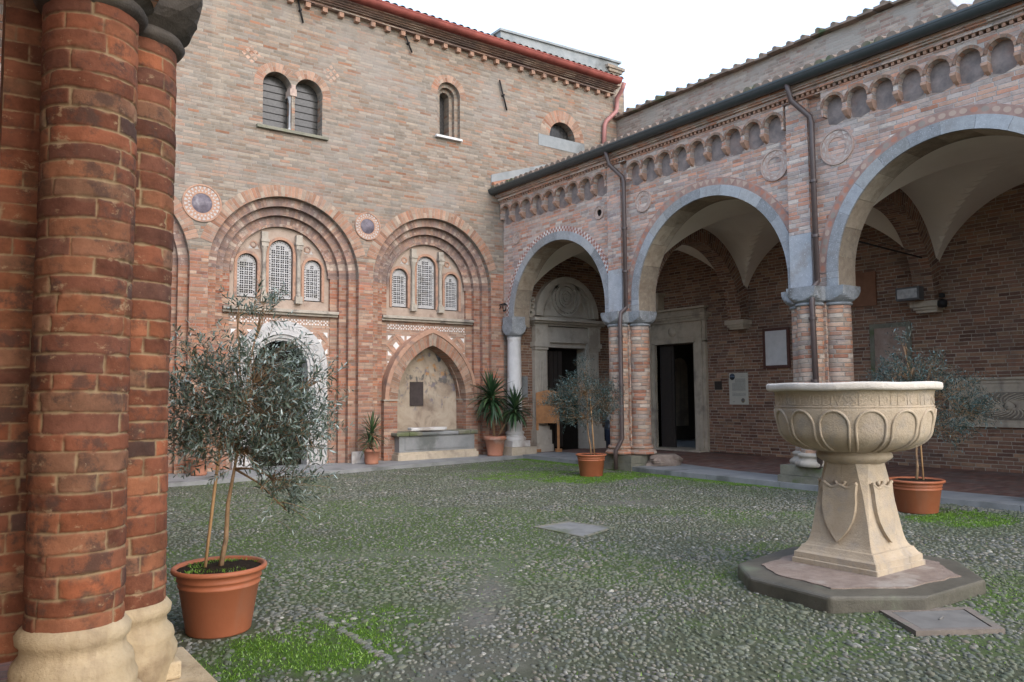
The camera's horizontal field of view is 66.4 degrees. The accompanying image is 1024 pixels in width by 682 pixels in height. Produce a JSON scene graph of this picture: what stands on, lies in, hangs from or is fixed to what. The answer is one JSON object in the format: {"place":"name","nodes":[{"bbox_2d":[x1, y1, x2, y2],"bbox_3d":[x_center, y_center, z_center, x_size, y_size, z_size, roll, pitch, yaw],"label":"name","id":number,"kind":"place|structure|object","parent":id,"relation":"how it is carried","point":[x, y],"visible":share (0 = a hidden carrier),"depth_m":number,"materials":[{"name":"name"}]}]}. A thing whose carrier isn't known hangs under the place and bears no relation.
{"place":"outdoors","nodes":[
{"label":"outdoors","id":0,"kind":"place"},
{"bbox_2d":[0,661,12,680],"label":"side gallery floor","id":1,"kind":"structure","parent":0,"point":[4,667],"depth_m":4.55,"materials":[{"name":"stone"}]},
{"bbox_2d":[0,0,158,77],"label":"opposite arcade","id":2,"kind":"object","parent":1,"relation":"on","point":[154,2],"depth_m":7.09,"materials":[{"name":"brick"}]},
{"bbox_2d":[168,454,522,486],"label":"pavement","id":3,"kind":"structure","parent":0,"point":[190,480],"depth_m":17.87,"materials":[{"name":"grey stone"}]},
{"bbox_2d":[188,457,209,475],"bbox_3d":[-6.559,2.632,16.389,0.430,0.360,0.430,2,-5,-36],"label":"flower pot","id":4,"kind":"object","parent":3,"relation":"on","point":[203,472],"visible":0.57,"depth_m":16.25,"materials":[{"name":"ceramic"}]},
{"bbox_2d":[185,424,212,465],"bbox_3d":[-6.546,2.098,16.413,0.788,0.982,0.812,2,-5,-36],"label":"yucca plant","id":5,"kind":"object","parent":4,"relation":"in","point":[199,446],"visible":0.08,"depth_m":16.41,"materials":[{"name":"green plant"}]},
{"bbox_2d":[351,451,363,463],"bbox_3d":[-3.754,2.833,19.050,0.320,0.280,0.044,2,-5,-36],"label":"marker stone","id":6,"kind":"object","parent":3,"relation":"on","point":[356,456],"visible":0.86,"depth_m":19.02,"materials":[{"name":"stone"}]},
{"bbox_2d":[363,448,380,464],"bbox_3d":[-3.362,2.770,18.756,0.430,0.360,0.430,2,-5,-36],"label":"flower pot","id":7,"kind":"object","parent":3,"relation":"on","point":[371,457],"visible":0.93,"depth_m":18.61,"materials":[{"name":"ceramic"}]},
{"bbox_2d":[357,411,388,458],"bbox_3d":[-3.401,2.232,18.829,0.890,1.256,0.946,-2,-4,24],"label":"yucca plant","id":8,"kind":"object","parent":7,"relation":"in","point":[370,438],"visible":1,"depth_m":18.74,"materials":[{"name":"green plant"}]},
{"bbox_2d":[391,429,478,460],"bbox_3d":[-2.120,2.718,20.551,2.440,0.730,0.810,2,-5,-36],"label":"sarcophagus","id":9,"kind":"object","parent":3,"relation":"on","point":[424,445],"visible":0.94,"depth_m":20.20,"materials":[{"name":"stone"}]},
{"bbox_2d":[408,427,446,430],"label":"marble slab","id":10,"kind":"structure","parent":9,"relation":"on","point":[427,428],"depth_m":20.28,"materials":[{"name":"white stone"}]},
{"bbox_2d":[483,435,505,455],"bbox_3d":[-0.456,2.817,21.016,0.620,0.530,0.620,2,-5,-36],"label":"flower pot","id":11,"kind":"object","parent":3,"relation":"on","point":[495,445],"visible":0.97,"depth_m":20.80,"materials":[{"name":"ceramic"}]},
{"bbox_2d":[467,364,535,435],"bbox_3d":[-0.322,1.620,20.955,1.880,2.039,1.422,-1,-4,8],"label":"yucca plant","id":12,"kind":"object","parent":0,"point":[514,415],"visible":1,"depth_m":20.95,"materials":[{"name":"green plant"}]},
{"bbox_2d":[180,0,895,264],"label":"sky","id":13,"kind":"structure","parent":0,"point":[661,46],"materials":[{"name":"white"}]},
{"bbox_2d":[166,459,1023,681],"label":"courtyard ground","id":14,"kind":"structure","parent":0,"point":[524,669],"depth_m":6.75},
{"bbox_2d":[0,0,216,681],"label":"brick pier","id":15,"kind":"structure","parent":14,"relation":"on","point":[88,92],"depth_m":3.51,"materials":[{"name":"brick"}]},
{"bbox_2d":[170,555,266,638],"bbox_3d":[-2.151,1.881,5.745,0.670,0.476,0.670,2,-5,-36],"label":"flower pot","id":16,"kind":"object","parent":14,"relation":"on","point":[217,601],"visible":0.97,"depth_m":5.54,"materials":[{"name":"ceramic"}]},
{"bbox_2d":[167,272,357,567],"bbox_3d":[-1.970,0.599,5.836,1.497,2.231,1.311,2,-5,-36],"label":"olive tree","id":17,"kind":"object","parent":16,"relation":"in","point":[223,407],"visible":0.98,"depth_m":5.75,"materials":[{"name":"green plant"}]},
{"bbox_2d":[533,521,614,537],"bbox_3d":[0.861,2.397,9.916,0.777,0.053,1.021,2,-5,-36],"label":"manhole","id":18,"kind":"object","parent":14,"relation":"on","point":[579,529],"visible":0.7,"depth_m":9.90,"materials":[{"name":"stone"}]},
{"bbox_2d":[576,453,606,476],"bbox_3d":[1.659,2.594,16.382,0.650,0.460,0.650,2,-5,-36],"label":"flower pot","id":19,"kind":"object","parent":14,"relation":"on","point":[592,465],"visible":0.99,"depth_m":16.16,"materials":[{"name":"ceramic"}]},
{"bbox_2d":[536,352,626,453],"bbox_3d":[1.482,1.324,16.474,1.946,2.190,1.146,0,-4,-8],"label":"olive tree","id":20,"kind":"object","parent":19,"relation":"in","point":[600,404],"visible":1,"depth_m":16.40,"materials":[{"name":"green plant"}]},
{"bbox_2d":[166,459,1023,681],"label":"cobblestones","id":21,"kind":"structure","parent":14,"relation":"on","point":[321,616],"depth_m":7.19,"materials":[{"name":"grey stone"}]},
{"bbox_2d":[166,458,1023,681],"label":"moss grass","id":22,"kind":"structure","parent":14,"relation":"on","point":[612,477],"depth_m":7.17,"materials":[{"name":"green plant"}]},
{"bbox_2d":[738,381,985,613],"bbox_3d":[3.015,1.284,6.947,2.164,1.828,1.804,2,-5,-36],"label":"stone basin","id":23,"kind":"object","parent":14,"relation":"on","point":[856,551],"visible":1,"depth_m":6.65,"materials":[{"name":"stone"}]},
{"bbox_2d":[889,476,945,513],"bbox_3d":[5.767,2.197,11.138,0.744,0.460,0.744,2,-5,-36],"label":"flower pot","id":24,"kind":"object","parent":14,"relation":"on","point":[913,495],"visible":0.91,"depth_m":10.90,"materials":[{"name":"ceramic"}]},
{"bbox_2d":[861,314,1006,479],"bbox_3d":[6.065,0.806,11.207,2.024,2.425,1.127,0,-4,0],"label":"olive tree","id":25,"kind":"object","parent":24,"relation":"in","point":[908,376],"visible":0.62,"depth_m":11.16,"materials":[{"name":"green plant"}]},
{"bbox_2d":[880,607,1004,636],"bbox_3d":[3.140,2.056,5.683,0.743,0.110,0.563,0,-4,-3],"label":"manhole","id":26,"kind":"object","parent":14,"relation":"on","point":[946,621],"visible":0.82,"depth_m":5.61,"materials":[{"name":"stone"}]},
{"bbox_2d":[537,448,1023,497],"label":"gallery floor","id":27,"kind":"structure","parent":0,"point":[989,482],"depth_m":15.91,"materials":[{"name":"grey stone"}]},
{"bbox_2d":[536,390,561,451],"bbox_3d":[1.012,2.260,22.126,0.780,1.730,0.260,-1,-4,1],"label":"notice board","id":28,"kind":"object","parent":27,"relation":"on","point":[542,411],"visible":0.77,"depth_m":22.11,"materials":[{"name":"brown wood"}]},
{"bbox_2d":[604,414,609,447],"bbox_3d":[3.011,2.704,23.638,0.470,1.020,0.470,2,-5,-36],"label":"waste bin","id":29,"kind":"object","parent":27,"relation":"on","point":[607,431],"visible":0.29,"depth_m":23.50,"materials":[{"name":"blue plastic"}]},
{"bbox_2d":[950,0,973,7],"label":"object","id":30,"kind":"object","parent":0,"point":[956,3],"visible":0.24,"depth_m":12.72,"materials":[{"name":"white"}]},
{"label":"ground","id":31,"kind":"structure","parent":0,"visible":0},
{"bbox_2d":[167,0,625,473],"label":"church building","id":32,"kind":"structure","parent":31,"relation":"on","point":[338,163],"depth_m":19.80,"materials":[{"name":"brick"}]},
{"bbox_2d":[242,45,338,140],"bbox_3d":[-5.303,-5.870,18.731,2.400,1.925,0.390,2,-5,-36],"label":"twin window","id":33,"kind":"structure","parent":32,"relation":"in","point":[275,93],"depth_m":18.78,"materials":[{"name":"wood"}]},
{"bbox_2d":[410,382,422,405],"bbox_3d":[-2.541,1.405,20.828,0.400,0.635,0.035,2,-5,-36],"label":"wall plaque","id":34,"kind":"object","parent":32,"relation":"attached to","point":[416,393],"depth_m":20.81,"materials":[{"name":"brown stone"}]},
{"bbox_2d":[431,75,465,141],"bbox_3d":[-1.865,-6.337,21.471,1.120,1.800,0.690,2,-5,-36],"label":"lancet window","id":35,"kind":"structure","parent":32,"relation":"in","point":[447,100],"depth_m":21.54,"materials":[{"name":"brick"}]},
{"bbox_2d":[499,303,506,311],"bbox_3d":[-0.268,-0.932,21.718,0.171,0.244,0.310,5,-7,-55],"label":"wall lantern","id":36,"kind":"object","parent":32,"relation":"attached to","point":[503,304],"depth_m":21.64,"materials":[{"name":"black metal"}]},
{"bbox_2d":[522,376,527,397],"bbox_3d":[0.329,1.302,22.183,0.300,0.600,0.035,2,-5,-36],"label":"slate plaque","id":37,"kind":"object","parent":32,"relation":"attached to","point":[525,386],"visible":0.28,"depth_m":22.21,"materials":[{"name":"grey stone"}]},
{"bbox_2d":[538,110,584,152],"bbox_3d":[1.427,-6.357,23.751,1.800,1.220,0.282,2,-5,-36],"label":"lunette window","id":38,"kind":"structure","parent":32,"relation":"in","point":[558,138],"depth_m":23.70,"materials":[{"name":"brick"}]},
{"bbox_2d":[488,0,1023,484],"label":"arcade building","id":39,"kind":"structure","parent":31,"relation":"on","point":[696,250],"depth_m":16.33,"materials":[{"name":"brick"}]},
{"bbox_2d":[649,293,753,454],"bbox_3d":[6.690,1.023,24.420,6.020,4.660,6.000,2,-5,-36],"label":"stone doorway","id":40,"kind":"structure","parent":39,"relation":"in","point":[685,425],"depth_m":22.86,"materials":[{"name":"beige stone"}]},
{"bbox_2d":[729,373,748,404],"bbox_3d":[6.011,1.266,20.742,0.034,0.840,0.600,2,-5,-36],"label":"information panel","id":41,"kind":"object","parent":39,"relation":"attached to","point":[738,390],"visible":1,"depth_m":20.73,"materials":[{"name":"paper"}]},
{"bbox_2d":[762,327,790,367],"bbox_3d":[6.709,0.175,19.839,0.060,1.020,0.770,2,-5,-36],"label":"marble tablet","id":42,"kind":"object","parent":39,"relation":"attached to","point":[776,349],"visible":1,"depth_m":19.80,"materials":[{"name":"white stone"}]},
{"bbox_2d":[613,0,956,136],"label":"building","id":43,"kind":"structure","parent":39,"relation":"on","point":[884,17],"depth_m":20.02,"materials":[{"name":"brick"}]},
{"bbox_2d":[851,271,876,307],"bbox_3d":[8.010,-1.176,18.150,0.050,0.780,0.910,2,-5,-36],"label":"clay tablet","id":44,"kind":"object","parent":39,"relation":"attached to","point":[866,283],"visible":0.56,"depth_m":17.96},
{"bbox_2d":[869,321,912,381],"bbox_3d":[8.459,0.336,17.458,0.040,1.480,0.930,2,-5,-36],"label":"fresco panel","id":45,"kind":"object","parent":39,"relation":"attached to","point":[880,337],"visible":0.56,"depth_m":17.52,"materials":[{"name":"paint"}]},
{"bbox_2d":[895,286,923,301],"bbox_3d":[8.561,-0.988,16.731,0.444,0.300,0.500,2,-5,-36],"label":"floodlight","id":46,"kind":"object","parent":39,"relation":"on","point":[912,293],"visible":1,"depth_m":16.56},
{"bbox_2d":[937,293,947,307],"bbox_3d":[8.974,-0.850,16.316,0.200,0.320,0.195,2,-5,-36],"label":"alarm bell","id":47,"kind":"object","parent":39,"relation":"attached to","point":[942,303],"visible":1,"depth_m":16.26,"materials":[{"name":"black metal"}]},
{"bbox_2d":[947,376,1023,427],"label":"relief slab","id":48,"kind":"structure","parent":39,"relation":"attached to","point":[1012,402],"depth_m":15.58,"materials":[{"name":"stone"}]},
{"bbox_2d":[523,452,1023,511],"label":"kerb","id":49,"kind":"structure","parent":31,"relation":"on","point":[998,502],"depth_m":14.93,"materials":[{"name":"grey stone"}]}
]}

